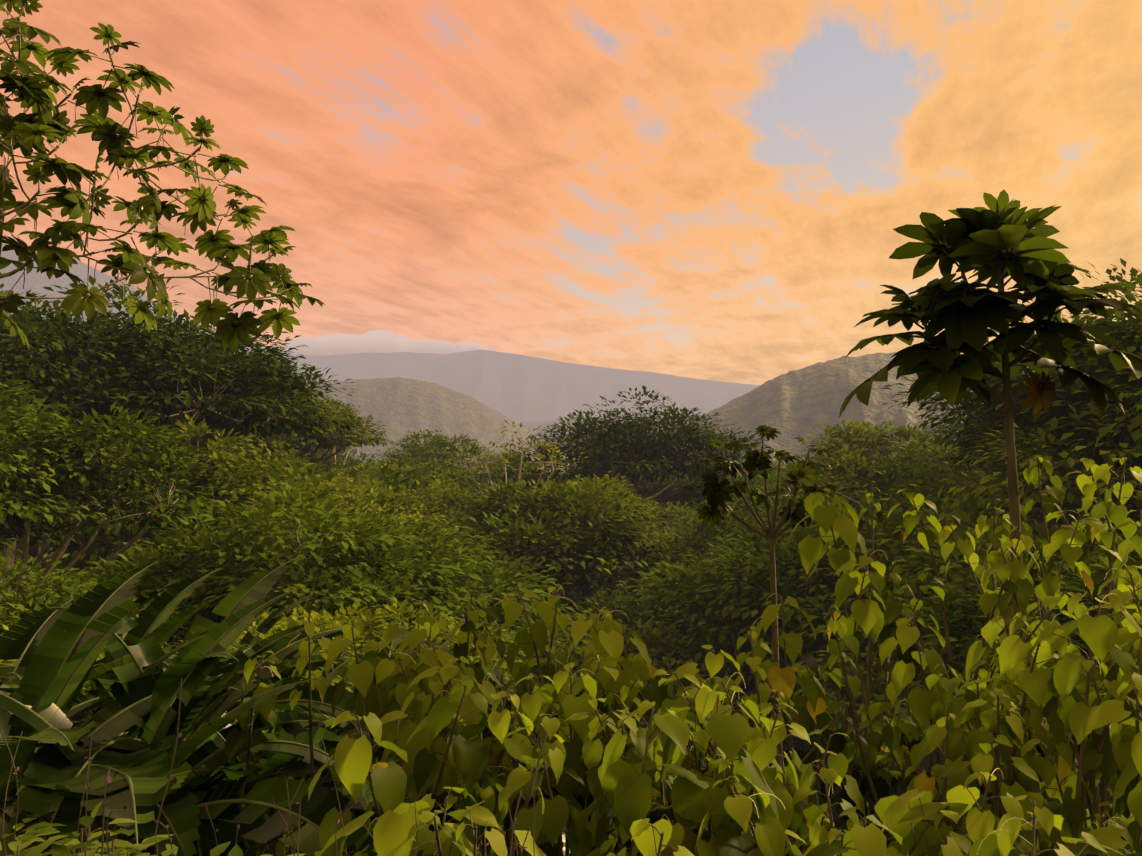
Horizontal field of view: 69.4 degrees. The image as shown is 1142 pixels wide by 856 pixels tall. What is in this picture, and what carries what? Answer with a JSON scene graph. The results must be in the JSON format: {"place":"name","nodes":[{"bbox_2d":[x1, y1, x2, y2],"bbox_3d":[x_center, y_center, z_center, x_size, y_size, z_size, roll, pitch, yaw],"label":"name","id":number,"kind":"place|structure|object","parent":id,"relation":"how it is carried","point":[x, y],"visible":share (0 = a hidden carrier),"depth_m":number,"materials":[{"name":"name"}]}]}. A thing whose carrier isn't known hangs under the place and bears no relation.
{"place":"outdoors","nodes":[
{"label":"outdoors","id":0,"kind":"place"},
{"bbox_2d":[270,330,494,355],"bbox_3d":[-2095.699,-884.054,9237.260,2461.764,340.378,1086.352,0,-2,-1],"label":"cloud","id":1,"kind":"structure","parent":0,"point":[379,341],"depth_m":8809.88,"materials":[{"name":"white"}]},
{"bbox_2d":[0,243,1095,855],"bbox_3d":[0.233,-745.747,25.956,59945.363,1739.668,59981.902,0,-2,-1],"label":"mountains","id":2,"kind":"structure","parent":0,"point":[482,397],"depth_m":2478.07,"materials":[{"name":"grey stone"}]},
{"bbox_2d":[14,496,27,570],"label":"tree","id":3,"kind":"object","parent":2,"relation":"on","point":[18,544],"depth_m":66.21,"materials":[{"name":"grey plant"}]},
{"bbox_2d":[39,534,52,567],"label":"tree","id":4,"kind":"object","parent":2,"relation":"on","point":[46,546],"depth_m":80.61,"materials":[{"name":"grey plant"}]},
{"bbox_2d":[0,429,100,533],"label":"tree","id":5,"kind":"object","parent":2,"relation":"on","point":[71,518],"visible":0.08,"depth_m":29.29,"materials":[{"name":"green plant"}]},
{"bbox_2d":[0,621,114,852],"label":"tree","id":6,"kind":"object","parent":2,"relation":"on","point":[85,685],"visible":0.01,"depth_m":9.29,"materials":[{"name":"green plant"}]},
{"bbox_2d":[0,374,126,487],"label":"tree","id":7,"kind":"object","parent":2,"relation":"on","point":[11,390],"visible":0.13,"depth_m":27.98,"materials":[{"name":"green plant"}]},
{"bbox_2d":[7,538,129,588],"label":"bush","id":8,"kind":"object","parent":2,"relation":"on","point":[82,567],"visible":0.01,"depth_m":34.42,"materials":[{"name":"green plant"}]},
{"bbox_2d":[1,377,143,441],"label":"tree","id":9,"kind":"object","parent":2,"relation":"on","point":[95,420],"visible":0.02,"depth_m":45.16,"materials":[{"name":"green plant"}]},
{"bbox_2d":[59,492,96,506],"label":"tree","id":10,"kind":"object","parent":2,"relation":"on","point":[78,501],"visible":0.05,"depth_m":84.73,"materials":[{"name":"green plant"}]},
{"bbox_2d":[21,406,167,573],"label":"tree","id":11,"kind":"object","parent":2,"relation":"on","point":[32,552],"visible":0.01,"depth_m":49.58,"materials":[{"name":"green plant"}]},
{"bbox_2d":[0,552,192,662],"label":"bush","id":12,"kind":"object","parent":2,"relation":"on","point":[41,599],"visible":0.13,"depth_m":16.06,"materials":[{"name":"green plant"}]},
{"bbox_2d":[0,568,202,647],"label":"bush","id":13,"kind":"object","parent":2,"relation":"on","point":[17,600],"visible":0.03,"depth_m":16.69,"materials":[{"name":"green plant"}]},
{"bbox_2d":[0,283,214,577],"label":"tree","id":14,"kind":"object","parent":2,"relation":"on","point":[39,378],"visible":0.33,"depth_m":38.86,"materials":[{"name":"green plant"}]},
{"bbox_2d":[22,406,221,540],"bbox_3d":[-30.042,7.204,54.138,18.199,20.079,14.584,-1,-2,36],"label":"tree","id":15,"kind":"object","parent":2,"relation":"on","point":[149,445],"depth_m":51.50,"materials":[{"name":"green plant"}]},
{"bbox_2d":[0,391,267,602],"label":"tree","id":16,"kind":"object","parent":2,"relation":"on","point":[93,469],"visible":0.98,"depth_m":23.06,"materials":[{"name":"green plant"}]},
{"bbox_2d":[0,0,324,353],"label":"tree","id":17,"kind":"object","parent":2,"relation":"on","point":[24,132],"visible":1,"depth_m":11.15,"materials":[{"name":"green plant"}]},
{"bbox_2d":[1,652,336,855],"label":"tree","id":18,"kind":"object","parent":2,"relation":"on","point":[326,784],"visible":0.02,"depth_m":9.77,"materials":[{"name":"green plant"}]},
{"bbox_2d":[0,273,357,561],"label":"tree","id":19,"kind":"object","parent":2,"relation":"on","point":[227,375],"visible":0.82,"depth_m":40.59,"materials":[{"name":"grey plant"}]},
{"bbox_2d":[57,578,303,648],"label":"bush","id":20,"kind":"object","parent":2,"relation":"on","point":[192,595],"visible":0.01,"depth_m":17.43,"materials":[{"name":"green plant"}]},
{"bbox_2d":[34,471,333,587],"bbox_3d":[-16.094,11.930,35.579,15.168,20.118,13.745,0,-2,2],"label":"tree","id":21,"kind":"object","parent":2,"relation":"on","point":[122,533],"visible":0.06,"depth_m":33.98,"materials":[{"name":"green plant"}]},
{"bbox_2d":[37,640,352,854],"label":"tree","id":22,"kind":"object","parent":2,"relation":"on","point":[341,783],"depth_m":10.99,"materials":[{"name":"green plant"}]},
{"bbox_2d":[67,310,324,490],"bbox_3d":[-25.956,5.219,52.379,20.217,25.570,16.594,1,-2,-22],"label":"tree","id":23,"kind":"object","parent":2,"relation":"on","point":[207,359],"visible":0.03,"depth_m":52.08,"materials":[{"name":"green plant"}]},
{"bbox_2d":[37,413,356,564],"bbox_3d":[-16.752,9.763,36.239,12.764,20.830,13.328,-2,-3,43],"label":"tree","id":24,"kind":"object","parent":2,"relation":"on","point":[230,468],"visible":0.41,"depth_m":35.03,"materials":[{"name":"green plant"}]},
{"bbox_2d":[32,620,383,855],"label":"tree","id":25,"kind":"object","parent":2,"relation":"on","point":[256,756],"depth_m":10.33,"materials":[{"name":"green plant"}]},
{"bbox_2d":[65,410,350,502],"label":"tree","id":26,"kind":"object","parent":2,"relation":"on","point":[258,440],"visible":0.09,"depth_m":54.50,"materials":[{"name":"green plant"}]},
{"bbox_2d":[125,456,293,550],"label":"tree","id":27,"kind":"object","parent":2,"relation":"on","point":[254,459],"depth_m":51.17,"materials":[{"name":"green plant"}]},
{"bbox_2d":[167,620,256,652],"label":"tree","id":28,"kind":"object","parent":2,"relation":"on","point":[174,647],"depth_m":17.35,"materials":[{"name":"green plant"}]},
{"bbox_2d":[171,352,355,454],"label":"tree","id":29,"kind":"object","parent":2,"relation":"on","point":[313,441],"visible":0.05,"depth_m":66.44,"materials":[{"name":"green plant"}]},
{"bbox_2d":[0,678,536,855],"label":"grass","id":30,"kind":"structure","parent":2,"relation":"on","point":[116,847],"depth_m":2.63,"materials":[{"name":"green plant"}]},
{"bbox_2d":[66,476,477,645],"bbox_3d":[-7.311,8.758,20.578,9.803,15.104,11.943,0,-2,-1],"label":"tree","id":31,"kind":"object","parent":2,"relation":"on","point":[357,584],"visible":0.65,"depth_m":19.52,"materials":[{"name":"green plant"}]},
{"bbox_2d":[214,435,344,475],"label":"tree","id":32,"kind":"object","parent":2,"relation":"on","point":[327,466],"visible":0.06,"depth_m":72.30,"materials":[{"name":"green plant"}]},
{"bbox_2d":[0,557,569,855],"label":"banana clump","id":33,"kind":"object","parent":2,"relation":"on","point":[136,674],"visible":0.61,"depth_m":6.01,"materials":[{"name":"green plant"}]},
{"bbox_2d":[240,433,333,468],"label":"tree","id":34,"kind":"object","parent":2,"relation":"on","point":[301,450],"visible":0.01,"depth_m":75.33,"materials":[{"name":"green plant"}]},
{"bbox_2d":[225,611,351,855],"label":"leaf shrub","id":35,"kind":"object","parent":2,"relation":"on","point":[235,740],"visible":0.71,"depth_m":5.81,"materials":[{"name":"green plant"}]},
{"bbox_2d":[171,602,453,670],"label":"bush","id":36,"kind":"object","parent":2,"relation":"on","point":[319,619],"visible":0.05,"depth_m":13.48,"materials":[{"name":"green plant"}]},
{"bbox_2d":[301,441,330,462],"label":"tree","id":37,"kind":"object","parent":2,"relation":"on","point":[313,449],"visible":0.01,"depth_m":99.18,"materials":[{"name":"green plant"}]},
{"bbox_2d":[162,474,477,582],"bbox_3d":[-13.113,14.670,45.566,15.922,24.140,17.591,0,-2,4],"label":"tree","id":38,"kind":"object","parent":2,"relation":"on","point":[345,500],"visible":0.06,"depth_m":47.19,"materials":[{"name":"green plant"}]},
{"bbox_2d":[307,450,361,485],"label":"tree","id":39,"kind":"object","parent":2,"relation":"on","point":[344,466],"visible":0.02,"depth_m":85.70,"materials":[{"name":"green plant"}]},
{"bbox_2d":[80,456,590,664],"bbox_3d":[-8.716,12.788,27.896,20.255,23.688,18.515,-2,-3,40],"label":"tree","id":40,"kind":"object","parent":2,"relation":"on","point":[472,566],"visible":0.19,"depth_m":26.68,"materials":[{"name":"green plant"}]},
{"bbox_2d":[320,449,351,470],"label":"tree","id":41,"kind":"object","parent":2,"relation":"on","point":[328,454],"visible":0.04,"depth_m":114.57,"materials":[{"name":"green plant"}]},
{"bbox_2d":[278,394,394,464],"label":"tree","id":42,"kind":"object","parent":2,"relation":"on","point":[358,440],"visible":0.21,"depth_m":72.98,"materials":[{"name":"green plant"}]},
{"bbox_2d":[307,404,372,470],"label":"tree","id":43,"kind":"object","parent":2,"relation":"on","point":[334,451],"visible":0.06,"depth_m":90.79,"materials":[{"name":"green plant"}]},
{"bbox_2d":[319,436,363,467],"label":"tree","id":44,"kind":"object","parent":2,"relation":"on","point":[343,449],"visible":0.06,"depth_m":129.54,"materials":[{"name":"green plant"}]},
{"bbox_2d":[336,452,363,466],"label":"tree","id":45,"kind":"object","parent":2,"relation":"on","point":[347,459],"visible":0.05,"depth_m":132.51,"materials":[{"name":"green plant"}]},
{"bbox_2d":[343,448,371,462],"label":"tree","id":46,"kind":"object","parent":2,"relation":"on","point":[354,453],"visible":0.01,"depth_m":189.35,"materials":[{"name":"green plant"}]},
{"bbox_2d":[308,471,425,519],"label":"tree","id":47,"kind":"object","parent":2,"relation":"on","point":[359,481],"visible":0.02,"depth_m":61.11,"materials":[{"name":"green plant"}]},
{"bbox_2d":[338,452,406,474],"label":"tree","id":48,"kind":"object","parent":2,"relation":"on","point":[366,466],"visible":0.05,"depth_m":114.22,"materials":[{"name":"green plant"}]},
{"bbox_2d":[333,458,457,496],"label":"tree","id":49,"kind":"object","parent":2,"relation":"on","point":[370,468],"visible":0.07,"depth_m":83.93,"materials":[{"name":"green plant"}]},
{"bbox_2d":[272,597,556,728],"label":"bush","id":50,"kind":"object","parent":2,"relation":"on","point":[438,640],"visible":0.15,"depth_m":13.77,"materials":[{"name":"green plant"}]},
{"bbox_2d":[344,455,511,518],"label":"bush","id":51,"kind":"object","parent":2,"relation":"on","point":[439,466],"visible":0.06,"depth_m":74.81,"materials":[{"name":"green plant"}]},
{"bbox_2d":[348,475,514,552],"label":"bush","id":52,"kind":"object","parent":2,"relation":"on","point":[450,493],"visible":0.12,"depth_m":60.83,"materials":[{"name":"green plant"}]},
{"bbox_2d":[370,453,493,487],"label":"bush","id":53,"kind":"object","parent":2,"relation":"on","point":[407,460],"visible":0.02,"depth_m":93.19,"materials":[{"name":"green plant"}]},
{"bbox_2d":[375,428,509,479],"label":"tree","id":54,"kind":"object","parent":2,"relation":"on","point":[416,450],"visible":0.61,"depth_m":103.41,"materials":[{"name":"green plant"}]},
{"bbox_2d":[460,449,555,489],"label":"bush","id":55,"kind":"object","parent":2,"relation":"on","point":[516,457],"visible":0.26,"depth_m":116.35,"materials":[{"name":"green plant"}]},
{"bbox_2d":[308,582,711,855],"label":"leaf shrub","id":56,"kind":"object","parent":2,"relation":"on","point":[447,769],"visible":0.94,"depth_m":4.68,"materials":[{"name":"green plant"}]},
{"bbox_2d":[429,550,601,688],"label":"bush","id":57,"kind":"object","parent":2,"relation":"on","point":[532,619],"visible":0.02,"depth_m":44.15,"materials":[{"name":"green plant"}]},
{"bbox_2d":[445,420,586,513],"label":"tree","id":58,"kind":"object","parent":2,"relation":"on","point":[492,460],"visible":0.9,"depth_m":74.11,"materials":[{"name":"green plant"}]},
{"bbox_2d":[425,490,619,630],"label":"bush","id":59,"kind":"object","parent":2,"relation":"on","point":[562,580],"visible":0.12,"depth_m":55.73,"materials":[{"name":"green plant"}]},
{"bbox_2d":[479,464,573,504],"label":"bush","id":60,"kind":"object","parent":2,"relation":"on","point":[527,479],"visible":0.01,"depth_m":86.81,"materials":[{"name":"green plant"}]},
{"bbox_2d":[426,470,699,611],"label":"bush","id":61,"kind":"object","parent":2,"relation":"on","point":[606,547],"visible":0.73,"depth_m":52.07,"materials":[{"name":"green plant"}]},
{"bbox_2d":[505,473,660,616],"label":"bush","id":62,"kind":"object","parent":2,"relation":"on","point":[588,589],"visible":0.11,"depth_m":60.84,"materials":[{"name":"green plant"}]},
{"bbox_2d":[554,572,626,621],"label":"tree","id":63,"kind":"object","parent":2,"relation":"on","point":[578,596],"visible":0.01,"depth_m":65.60,"materials":[{"name":"green plant"}]},
{"bbox_2d":[479,712,704,854],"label":"bush","id":64,"kind":"object","parent":2,"relation":"on","point":[610,811],"visible":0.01,"depth_m":23.40,"materials":[{"name":"green plant"}]},
{"bbox_2d":[531,474,665,600],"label":"bush","id":65,"kind":"object","parent":2,"relation":"on","point":[560,481],"visible":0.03,"depth_m":83.31,"materials":[{"name":"green plant"}]},
{"bbox_2d":[557,455,702,498],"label":"bush","id":66,"kind":"object","parent":2,"relation":"on","point":[648,486],"visible":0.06,"depth_m":103.60,"materials":[{"name":"green plant"}]},
{"bbox_2d":[491,385,776,595],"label":"tree","id":67,"kind":"object","parent":2,"relation":"on","point":[612,445],"visible":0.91,"depth_m":84.83,"materials":[{"name":"green plant"}]},
{"bbox_2d":[586,485,688,589],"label":"bush","id":68,"kind":"object","parent":2,"relation":"on","point":[658,490],"visible":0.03,"depth_m":86.95,"materials":[{"name":"green plant"}]},
{"bbox_2d":[574,500,714,598],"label":"bush","id":69,"kind":"object","parent":2,"relation":"on","point":[671,511],"visible":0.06,"depth_m":73.07,"materials":[{"name":"green plant"}]},
{"bbox_2d":[493,611,820,749],"bbox_3d":[1.691,18.873,36.567,19.338,21.335,15.497,0,-2,-12],"label":"bush","id":70,"kind":"object","parent":2,"relation":"on","point":[658,635],"visible":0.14,"depth_m":35.70,"materials":[{"name":"green plant"}]},
{"bbox_2d":[619,448,708,488],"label":"bush","id":71,"kind":"object","parent":2,"relation":"on","point":[677,462],"depth_m":118.81,"materials":[{"name":"green plant"}]},
{"bbox_2d":[600,525,779,595],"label":"bush","id":72,"kind":"object","parent":2,"relation":"on","point":[673,534],"visible":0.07,"depth_m":64.31,"materials":[{"name":"green plant"}]},
{"bbox_2d":[548,711,832,855],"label":"bush","id":73,"kind":"object","parent":2,"relation":"on","point":[642,724],"visible":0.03,"depth_m":30.49,"materials":[{"name":"green plant"}]},
{"bbox_2d":[650,463,732,506],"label":"bush","id":74,"kind":"object","parent":2,"relation":"on","point":[681,482],"visible":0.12,"depth_m":102.59,"materials":[{"name":"green plant"}]},
{"bbox_2d":[556,551,829,707],"bbox_3d":[5.412,18.992,46.687,19.983,23.369,18.266,1,-2,-21],"label":"bush","id":75,"kind":"object","parent":2,"relation":"on","point":[611,603],"visible":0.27,"depth_m":44.45,"materials":[{"name":"green plant"}]},
{"bbox_2d":[654,460,817,694],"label":"bush","id":76,"kind":"object","parent":2,"relation":"on","point":[699,498],"visible":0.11,"depth_m":81.01,"materials":[{"name":"green plant"}]},
{"bbox_2d":[628,547,845,711],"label":"bush","id":77,"kind":"object","parent":2,"relation":"on","point":[735,634],"visible":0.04,"depth_m":46.26,"materials":[{"name":"green plant"}]},
{"bbox_2d":[526,481,979,855],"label":"leaf shrub","id":78,"kind":"object","parent":2,"relation":"on","point":[744,793],"visible":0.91,"depth_m":4.83,"materials":[{"name":"green plant"}]},
{"bbox_2d":[630,468,890,839],"bbox_3d":[15.778,16.683,54.531,24.265,28.377,22.181,-1,-2,20],"label":"bush","id":79,"kind":"object","parent":2,"relation":"on","point":[704,532],"visible":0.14,"depth_m":55.06,"materials":[{"name":"green plant"}]},
{"bbox_2d":[739,470,787,656],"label":"tree","id":80,"kind":"object","parent":2,"relation":"on","point":[768,481],"visible":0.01,"depth_m":94.25,"materials":[{"name":"green plant"}]},
{"bbox_2d":[683,425,851,766],"bbox_3d":[3.598,6.748,14.377,3.013,13.624,1.780,1,-2,-33],"label":"umbrella tree","id":81,"kind":"object","parent":2,"relation":"on","point":[716,492],"visible":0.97,"depth_m":14.38,"materials":[{"name":"green plant"}]},
{"bbox_2d":[772,468,841,688],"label":"bush","id":82,"kind":"object","parent":2,"relation":"on","point":[817,686],"depth_m":84.42,"materials":[{"name":"green plant"}]},
{"bbox_2d":[611,455,1005,823],"bbox_3d":[13.707,15.601,35.999,22.577,28.884,24.698,0,-2,-10],"label":"bush","id":83,"kind":"object","parent":2,"relation":"on","point":[755,579],"visible":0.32,"depth_m":34.79,"materials":[{"name":"green plant"}]},
{"bbox_2d":[741,457,943,718],"bbox_3d":[21.487,16.425,58.763,18.615,28.683,22.679,1,-2,-14],"label":"bush","id":84,"kind":"object","parent":2,"relation":"on","point":[878,480],"visible":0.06,"depth_m":57.67,"materials":[{"name":"green plant"}]},
{"bbox_2d":[783,723,919,817],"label":"bush","id":85,"kind":"object","parent":2,"relation":"on","point":[827,766],"visible":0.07,"depth_m":49.80,"materials":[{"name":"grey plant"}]},
{"bbox_2d":[757,419,982,509],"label":"tree","id":86,"kind":"object","parent":2,"relation":"on","point":[842,458],"visible":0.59,"depth_m":62.39,"materials":[{"name":"green plant"}]},
{"bbox_2d":[848,670,925,796],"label":"tree","id":87,"kind":"object","parent":2,"relation":"on","point":[874,719],"depth_m":54.66,"materials":[{"name":"green plant"}]},
{"bbox_2d":[740,471,1139,631],"bbox_3d":[18.593,15.159,36.899,19.728,27.160,24.618,2,-3,-44],"label":"bush","id":88,"kind":"object","parent":2,"relation":"on","point":[951,482],"visible":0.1,"depth_m":35.70,"materials":[{"name":"green plant"}]},
{"bbox_2d":[886,461,998,496],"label":"bush","id":89,"kind":"object","parent":2,"relation":"on","point":[962,476],"visible":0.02,"depth_m":70.28,"materials":[{"name":"green plant"}]},
{"bbox_2d":[941,746,944,765],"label":"tree","id":90,"kind":"object","parent":2,"relation":"on","point":[942,758],"depth_m":65.83,"materials":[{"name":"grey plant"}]},
{"bbox_2d":[791,486,1139,779],"bbox_3d":[15.294,15.170,25.610,18.030,26.390,19.896,-1,-2,31],"label":"bush","id":91,"kind":"object","parent":2,"relation":"on","point":[963,515],"visible":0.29,"depth_m":25.04,"materials":[{"name":"green plant"}]},
{"bbox_2d":[839,190,1141,708],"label":"tree","id":92,"kind":"object","parent":2,"relation":"on","point":[1000,240],"visible":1,"depth_m":8.54,"materials":[{"name":"green plant"}]},
{"bbox_2d":[867,456,1141,855],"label":"leaf shrub","id":93,"kind":"object","parent":2,"relation":"on","point":[987,740],"visible":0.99,"depth_m":5.05,"materials":[{"name":"green plant"}]},
{"bbox_2d":[896,411,1112,769],"bbox_3d":[28.157,8.079,49.418,17.168,22.771,15.557,2,-3,-37],"label":"bush","id":94,"kind":"object","parent":2,"relation":"on","point":[935,469],"visible":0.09,"depth_m":50.48,"materials":[{"name":"green plant"}]},
{"bbox_2d":[880,258,1141,496],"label":"tree","id":95,"kind":"object","parent":2,"relation":"on","point":[1018,384],"visible":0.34,"depth_m":31.45,"materials":[{"name":"green plant"}]},
{"bbox_2d":[922,632,1113,815],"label":"bush","id":96,"kind":"object","parent":2,"relation":"on","point":[1109,795],"depth_m":36.51,"materials":[{"name":"green plant"}]},
{"bbox_2d":[899,485,1141,827],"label":"bush","id":97,"kind":"object","parent":2,"relation":"on","point":[980,618],"visible":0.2,"depth_m":18.92,"materials":[{"name":"green plant"}]},
{"bbox_2d":[935,554,1132,677],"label":"tree","id":98,"kind":"object","parent":2,"relation":"on","point":[946,662],"depth_m":30.86,"materials":[{"name":"green plant"}]},
{"bbox_2d":[939,299,1141,511],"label":"tree","id":99,"kind":"object","parent":2,"relation":"on","point":[1134,418],"visible":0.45,"depth_m":28.04,"materials":[{"name":"green plant"}]},
{"bbox_2d":[942,379,1141,524],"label":"bush","id":100,"kind":"object","parent":2,"relation":"on","point":[960,456],"visible":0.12,"depth_m":40.09,"materials":[{"name":"green plant"}]},
{"bbox_2d":[956,394,1141,573],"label":"tree","id":101,"kind":"object","parent":2,"relation":"on","point":[1099,459],"visible":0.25,"depth_m":29.80,"materials":[{"name":"green plant"}]},
{"bbox_2d":[966,468,1132,509],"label":"bush","id":102,"kind":"object","parent":2,"relation":"on","point":[1130,505],"visible":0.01,"depth_m":60.81,"materials":[{"name":"green plant"}]},
{"bbox_2d":[1084,806,1129,855],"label":"tree","id":103,"kind":"object","parent":2,"relation":"on","point":[1123,838],"depth_m":29.04,"materials":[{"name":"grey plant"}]},
{"bbox_2d":[0,0,1141,384],"label":"sky","id":104,"kind":"structure","parent":0,"point":[715,190],"materials":[{"name":"orange"}]}
]}

